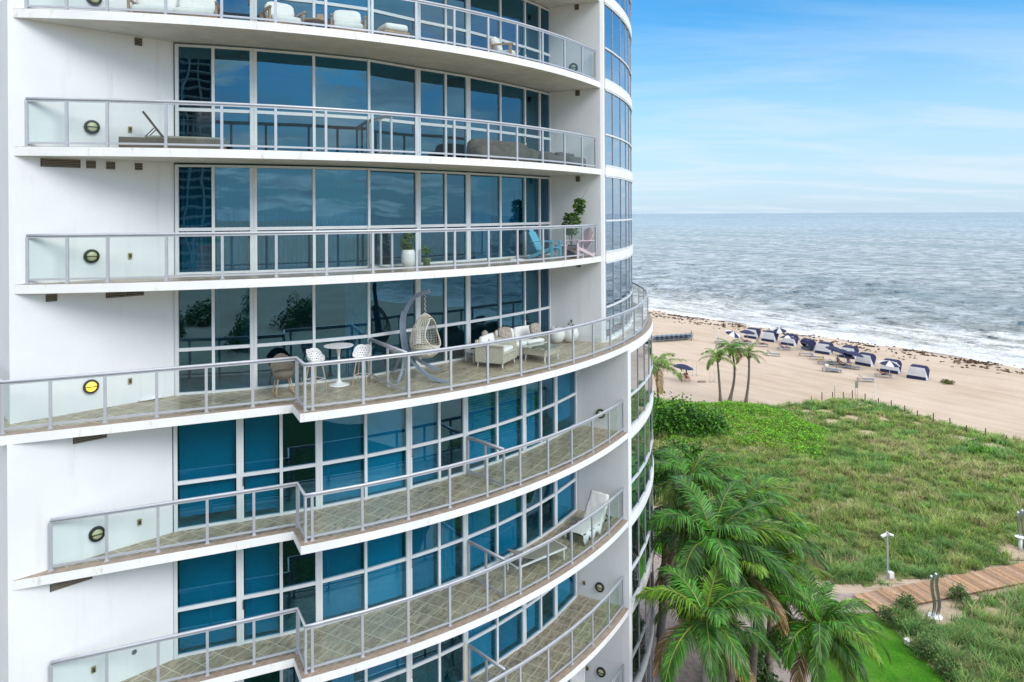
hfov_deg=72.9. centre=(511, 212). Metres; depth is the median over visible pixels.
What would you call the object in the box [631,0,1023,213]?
sky
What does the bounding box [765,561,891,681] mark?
coconut palm
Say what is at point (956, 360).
seaweed
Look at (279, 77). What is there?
window
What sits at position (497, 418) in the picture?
window
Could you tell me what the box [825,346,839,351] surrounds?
beach parasol
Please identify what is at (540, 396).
window
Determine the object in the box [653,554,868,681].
path
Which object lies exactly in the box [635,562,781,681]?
coconut palm
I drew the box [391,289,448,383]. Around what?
hanging chair stand
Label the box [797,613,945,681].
lawn
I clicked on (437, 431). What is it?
window
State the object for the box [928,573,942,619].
outdoor shower
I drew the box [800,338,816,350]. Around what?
beach cabana
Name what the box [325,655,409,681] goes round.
window
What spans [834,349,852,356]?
beach parasol
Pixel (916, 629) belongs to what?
shrub
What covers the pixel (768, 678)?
shrub
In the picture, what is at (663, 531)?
coconut palm
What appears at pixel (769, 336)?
beach cabana
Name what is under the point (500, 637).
window
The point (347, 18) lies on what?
teak armchair
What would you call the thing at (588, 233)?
garden chair
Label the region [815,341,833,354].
beach cabana
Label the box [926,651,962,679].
shrub
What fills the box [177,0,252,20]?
window
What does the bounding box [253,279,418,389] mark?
window
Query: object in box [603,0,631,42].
rounded window
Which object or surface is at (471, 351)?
side table
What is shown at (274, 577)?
window
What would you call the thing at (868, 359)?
beach cabana
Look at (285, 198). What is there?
window
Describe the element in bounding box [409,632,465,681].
window
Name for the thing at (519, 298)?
window
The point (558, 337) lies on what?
ball planter
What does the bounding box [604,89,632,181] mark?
rounded window
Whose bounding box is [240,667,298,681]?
window
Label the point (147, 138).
chaise lounge
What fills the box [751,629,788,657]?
shrub
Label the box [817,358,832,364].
sun lounger
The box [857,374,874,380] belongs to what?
sun lounger
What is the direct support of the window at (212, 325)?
in the apartment tower
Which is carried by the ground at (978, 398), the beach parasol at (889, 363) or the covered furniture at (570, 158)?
the beach parasol at (889, 363)
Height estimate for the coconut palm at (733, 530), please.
10.024 m
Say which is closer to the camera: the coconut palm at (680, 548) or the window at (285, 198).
the window at (285, 198)
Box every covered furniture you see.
[466,139,538,161]
[538,151,562,164]
[554,152,585,166]
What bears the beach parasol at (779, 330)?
on the ground at (978, 398)
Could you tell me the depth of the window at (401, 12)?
19.40 m
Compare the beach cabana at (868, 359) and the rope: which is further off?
the beach cabana at (868, 359)
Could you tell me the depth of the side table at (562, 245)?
23.51 m
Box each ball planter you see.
[549,327,564,342]
[564,320,578,342]
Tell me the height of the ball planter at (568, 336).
0.804 m
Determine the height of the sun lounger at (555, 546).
0.655 m
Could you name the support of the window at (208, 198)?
in the apartment tower
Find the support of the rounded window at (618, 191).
in the apartment tower
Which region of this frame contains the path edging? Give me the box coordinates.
[792,611,874,670]
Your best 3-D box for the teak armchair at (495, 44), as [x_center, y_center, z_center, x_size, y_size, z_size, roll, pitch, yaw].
[-0.247,-5.024,21.677,0.782,0.889,1.050,0,0,11]
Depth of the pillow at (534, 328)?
22.18 m
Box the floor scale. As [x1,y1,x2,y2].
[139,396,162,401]
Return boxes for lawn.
[654,521,819,604]
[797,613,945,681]
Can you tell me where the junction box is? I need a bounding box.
[904,637,911,645]
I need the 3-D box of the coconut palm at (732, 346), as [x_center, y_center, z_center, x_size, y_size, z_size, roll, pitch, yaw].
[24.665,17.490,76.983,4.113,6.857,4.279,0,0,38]
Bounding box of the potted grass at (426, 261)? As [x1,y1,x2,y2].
[420,245,432,265]
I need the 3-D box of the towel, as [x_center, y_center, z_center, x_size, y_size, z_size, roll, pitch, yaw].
[2.494,10.069,22.969,0.760,1.158,1.614,0,0,38]
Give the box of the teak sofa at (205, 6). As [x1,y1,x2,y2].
[127,0,219,17]
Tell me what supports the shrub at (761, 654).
on the path
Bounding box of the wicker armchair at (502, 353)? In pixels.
[475,333,517,368]
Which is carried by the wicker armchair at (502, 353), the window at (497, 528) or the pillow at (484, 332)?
the pillow at (484, 332)
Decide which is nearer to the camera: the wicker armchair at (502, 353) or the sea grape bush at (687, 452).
the wicker armchair at (502, 353)
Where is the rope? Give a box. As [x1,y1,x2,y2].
[782,393,1005,437]
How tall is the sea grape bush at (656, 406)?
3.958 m
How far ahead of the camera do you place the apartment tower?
18.04 m
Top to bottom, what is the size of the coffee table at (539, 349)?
0.433 m
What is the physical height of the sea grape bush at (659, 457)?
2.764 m
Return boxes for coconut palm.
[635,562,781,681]
[648,475,815,638]
[652,352,685,421]
[653,445,759,672]
[653,520,699,636]
[656,526,705,606]
[679,519,807,681]
[698,469,808,627]
[699,345,736,401]
[714,338,750,400]
[720,548,834,681]
[731,341,768,402]
[741,504,835,677]
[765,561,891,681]
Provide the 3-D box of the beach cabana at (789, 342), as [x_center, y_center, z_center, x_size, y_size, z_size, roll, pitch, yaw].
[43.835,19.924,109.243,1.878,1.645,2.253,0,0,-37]
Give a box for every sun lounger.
[505,540,566,577]
[567,514,611,544]
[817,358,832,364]
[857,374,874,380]
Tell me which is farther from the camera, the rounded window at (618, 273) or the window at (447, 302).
the rounded window at (618, 273)
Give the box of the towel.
[564,490,608,545]
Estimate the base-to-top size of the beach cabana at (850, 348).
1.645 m
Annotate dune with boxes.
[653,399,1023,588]
[885,598,1023,681]
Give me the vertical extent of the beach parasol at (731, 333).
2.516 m
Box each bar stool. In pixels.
[306,348,326,390]
[352,344,371,385]
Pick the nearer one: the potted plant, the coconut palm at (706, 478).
the potted plant
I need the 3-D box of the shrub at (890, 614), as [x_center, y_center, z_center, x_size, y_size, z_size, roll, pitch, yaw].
[19.214,20.326,35.186,1.371,1.070,1.214,0,0,0]
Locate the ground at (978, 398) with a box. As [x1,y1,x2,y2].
[648,310,1023,681]
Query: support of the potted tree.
on the apartment tower
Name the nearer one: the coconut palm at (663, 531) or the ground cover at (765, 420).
the coconut palm at (663, 531)
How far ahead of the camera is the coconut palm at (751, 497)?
31.86 m
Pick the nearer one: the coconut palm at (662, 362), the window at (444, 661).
the window at (444, 661)
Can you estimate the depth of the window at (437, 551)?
19.70 m
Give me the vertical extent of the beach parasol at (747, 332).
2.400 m
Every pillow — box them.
[481,330,489,340]
[498,327,511,337]
[529,323,540,337]
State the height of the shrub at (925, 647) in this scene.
0.999 m
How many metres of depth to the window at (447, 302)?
21.20 m
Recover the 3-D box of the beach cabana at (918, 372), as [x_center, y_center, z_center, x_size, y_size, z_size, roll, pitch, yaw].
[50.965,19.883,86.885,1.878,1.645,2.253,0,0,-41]
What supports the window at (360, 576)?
in the apartment tower
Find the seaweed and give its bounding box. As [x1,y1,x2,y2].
[648,310,1023,374]
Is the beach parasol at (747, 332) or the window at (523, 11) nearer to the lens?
the window at (523, 11)
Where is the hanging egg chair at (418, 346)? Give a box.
[410,289,440,357]
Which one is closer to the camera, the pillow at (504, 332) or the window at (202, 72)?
the window at (202, 72)
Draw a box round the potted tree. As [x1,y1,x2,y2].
[561,189,587,256]
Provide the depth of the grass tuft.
83.84 m
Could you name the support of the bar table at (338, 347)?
on the apartment tower
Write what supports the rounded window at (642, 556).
in the apartment tower
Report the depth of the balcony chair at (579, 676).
24.20 m
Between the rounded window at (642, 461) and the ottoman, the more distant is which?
the rounded window at (642, 461)
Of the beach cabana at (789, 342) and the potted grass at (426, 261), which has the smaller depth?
the potted grass at (426, 261)
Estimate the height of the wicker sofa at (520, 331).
0.881 m
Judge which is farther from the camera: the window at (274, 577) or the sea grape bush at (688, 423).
the sea grape bush at (688, 423)
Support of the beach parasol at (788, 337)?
on the ground at (978, 398)
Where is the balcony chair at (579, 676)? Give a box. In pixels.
[570,666,584,681]
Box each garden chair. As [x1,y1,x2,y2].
[528,229,560,258]
[562,227,594,257]
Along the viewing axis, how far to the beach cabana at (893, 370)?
89.91 m
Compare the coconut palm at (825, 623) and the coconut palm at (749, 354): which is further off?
the coconut palm at (749, 354)
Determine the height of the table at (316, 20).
0.415 m
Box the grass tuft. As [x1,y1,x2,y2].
[940,378,954,383]
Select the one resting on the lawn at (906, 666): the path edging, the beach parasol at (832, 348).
the path edging
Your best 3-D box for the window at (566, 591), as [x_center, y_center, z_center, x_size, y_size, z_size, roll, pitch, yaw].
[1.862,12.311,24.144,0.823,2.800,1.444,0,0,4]
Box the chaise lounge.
[119,111,225,148]
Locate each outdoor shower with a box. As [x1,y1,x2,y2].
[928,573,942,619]
[1014,509,1023,550]
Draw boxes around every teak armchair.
[259,1,305,25]
[329,10,366,32]
[489,37,518,56]
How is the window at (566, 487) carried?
in the apartment tower
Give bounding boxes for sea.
[632,212,1023,368]
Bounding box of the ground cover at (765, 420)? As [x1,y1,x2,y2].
[653,398,833,460]
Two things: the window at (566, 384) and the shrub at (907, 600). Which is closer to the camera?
the window at (566, 384)
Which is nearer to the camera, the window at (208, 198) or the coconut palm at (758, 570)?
the window at (208, 198)
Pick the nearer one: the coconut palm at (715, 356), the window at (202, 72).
the window at (202, 72)
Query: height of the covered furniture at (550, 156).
0.528 m
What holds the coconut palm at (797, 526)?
on the path
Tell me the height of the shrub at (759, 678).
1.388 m
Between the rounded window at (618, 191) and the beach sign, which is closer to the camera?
the rounded window at (618, 191)
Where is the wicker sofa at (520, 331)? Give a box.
[492,325,546,361]
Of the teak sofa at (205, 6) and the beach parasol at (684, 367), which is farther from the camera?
the beach parasol at (684, 367)
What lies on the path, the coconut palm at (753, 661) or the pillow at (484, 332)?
the coconut palm at (753, 661)
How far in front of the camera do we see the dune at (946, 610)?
35.31 m
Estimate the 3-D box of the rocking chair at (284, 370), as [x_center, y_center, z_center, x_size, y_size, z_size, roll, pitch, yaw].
[-5.850,4.112,17.712,0.630,0.965,0.823,0,0,-30]
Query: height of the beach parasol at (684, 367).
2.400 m
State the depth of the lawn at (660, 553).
41.75 m
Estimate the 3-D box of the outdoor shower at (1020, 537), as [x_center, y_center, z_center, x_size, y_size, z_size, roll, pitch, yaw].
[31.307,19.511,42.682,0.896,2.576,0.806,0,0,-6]
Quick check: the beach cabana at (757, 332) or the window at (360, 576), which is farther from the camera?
the beach cabana at (757, 332)
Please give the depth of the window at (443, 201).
21.18 m
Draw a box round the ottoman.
[377,23,409,37]
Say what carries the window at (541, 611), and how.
in the apartment tower
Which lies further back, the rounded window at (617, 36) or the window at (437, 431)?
the rounded window at (617, 36)
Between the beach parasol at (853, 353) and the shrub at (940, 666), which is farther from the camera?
the beach parasol at (853, 353)
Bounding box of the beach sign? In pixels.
[855,381,857,399]
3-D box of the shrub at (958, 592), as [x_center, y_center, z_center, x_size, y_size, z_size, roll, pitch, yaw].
[23.997,20.329,37.226,1.232,1.007,1.353,0,0,0]
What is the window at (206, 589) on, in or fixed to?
in the apartment tower
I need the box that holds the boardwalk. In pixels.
[853,563,1023,611]
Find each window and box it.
[173,419,239,531]
[173,550,239,658]
[174,44,253,149]
[175,164,253,274]
[175,287,253,395]
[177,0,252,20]
[240,413,318,521]
[240,540,318,644]
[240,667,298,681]
[253,0,417,38]
[253,48,418,154]
[253,165,418,272]
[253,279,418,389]
[319,407,409,508]
[319,531,409,626]
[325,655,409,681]
[409,397,465,488]
[409,514,465,595]
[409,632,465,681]
[418,0,468,47]
[418,68,468,157]
[418,170,468,264]
[418,276,468,366]
[466,385,524,472]
[466,494,524,575]
[466,604,524,681]
[468,0,549,64]
[468,76,550,151]
[468,173,550,261]
[468,268,550,358]
[524,377,556,451]
[524,481,555,547]
[525,586,556,644]
[556,370,576,436]
[556,471,576,527]
[556,572,576,617]
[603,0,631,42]
[604,2,631,108]
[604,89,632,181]
[605,175,632,261]
[605,254,632,341]
[631,334,652,436]
[631,406,653,524]
[632,484,653,611]
[632,563,654,681]
[641,636,654,681]
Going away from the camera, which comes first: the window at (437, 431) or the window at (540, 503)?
the window at (437, 431)
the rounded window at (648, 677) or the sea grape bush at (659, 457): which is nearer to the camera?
the rounded window at (648, 677)
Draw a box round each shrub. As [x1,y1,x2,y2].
[719,654,763,681]
[725,630,764,670]
[726,660,782,681]
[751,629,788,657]
[873,601,900,626]
[894,590,919,612]
[905,620,931,640]
[909,634,939,660]
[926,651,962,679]
[945,581,975,603]
[967,445,995,455]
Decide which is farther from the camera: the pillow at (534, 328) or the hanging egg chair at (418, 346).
the pillow at (534, 328)
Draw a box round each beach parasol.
[673,364,693,370]
[725,330,739,337]
[740,330,754,334]
[771,327,786,333]
[780,335,794,338]
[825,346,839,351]
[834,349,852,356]
[844,351,863,356]
[878,360,899,377]
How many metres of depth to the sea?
234.11 m
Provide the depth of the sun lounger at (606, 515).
22.65 m
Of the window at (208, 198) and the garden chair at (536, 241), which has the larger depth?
the garden chair at (536, 241)
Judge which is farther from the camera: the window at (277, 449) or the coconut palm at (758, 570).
the coconut palm at (758, 570)
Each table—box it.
[304,18,328,27]
[324,343,353,386]
[465,349,474,362]
[522,343,560,362]
[554,244,567,257]
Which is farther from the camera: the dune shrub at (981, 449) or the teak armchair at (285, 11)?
the dune shrub at (981, 449)
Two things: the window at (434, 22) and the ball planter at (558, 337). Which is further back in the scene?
the ball planter at (558, 337)
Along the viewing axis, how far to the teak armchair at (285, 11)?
17.71 m
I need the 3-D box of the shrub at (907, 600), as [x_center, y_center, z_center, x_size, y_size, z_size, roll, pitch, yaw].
[20.785,20.317,36.408,1.186,1.065,1.110,0,0,0]
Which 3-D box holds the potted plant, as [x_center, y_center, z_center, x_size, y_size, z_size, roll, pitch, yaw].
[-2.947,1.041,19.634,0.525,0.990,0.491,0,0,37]
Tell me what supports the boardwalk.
on the ground at (978, 398)
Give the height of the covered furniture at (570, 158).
0.576 m
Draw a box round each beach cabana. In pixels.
[744,327,760,338]
[761,330,778,341]
[781,334,798,345]
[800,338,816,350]
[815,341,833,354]
[839,345,858,358]
[855,352,875,366]
[880,358,901,373]
[906,364,929,380]
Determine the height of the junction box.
0.263 m
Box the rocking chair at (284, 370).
[270,353,294,396]
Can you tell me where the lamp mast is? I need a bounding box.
[880,531,893,579]
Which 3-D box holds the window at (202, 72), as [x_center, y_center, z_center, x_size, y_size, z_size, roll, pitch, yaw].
[-7.649,-2.884,17.854,1.869,2.800,0.462,0,0,-15]
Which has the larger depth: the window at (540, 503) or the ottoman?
the window at (540, 503)
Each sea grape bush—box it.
[653,391,694,438]
[653,392,722,440]
[653,449,678,486]
[658,436,724,468]
[684,407,732,437]
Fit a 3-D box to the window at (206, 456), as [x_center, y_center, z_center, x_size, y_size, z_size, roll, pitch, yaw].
[-7.456,6.265,16.972,1.457,2.800,0.562,0,0,-4]
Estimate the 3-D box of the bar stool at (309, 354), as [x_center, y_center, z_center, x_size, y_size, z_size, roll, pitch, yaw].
[-5.147,4.084,18.172,0.460,1.035,0.497,0,0,30]
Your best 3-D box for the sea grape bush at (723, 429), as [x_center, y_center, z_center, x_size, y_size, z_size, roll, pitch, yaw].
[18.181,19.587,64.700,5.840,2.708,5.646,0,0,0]
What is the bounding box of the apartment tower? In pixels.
[0,0,654,681]
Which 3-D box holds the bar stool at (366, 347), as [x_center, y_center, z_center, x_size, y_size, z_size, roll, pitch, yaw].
[-4.023,4.077,18.598,0.497,1.035,0.460,0,0,8]
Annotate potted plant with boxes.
[399,233,414,266]
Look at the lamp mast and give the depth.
39.34 m
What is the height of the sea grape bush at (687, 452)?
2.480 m
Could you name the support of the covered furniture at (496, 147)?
on the apartment tower

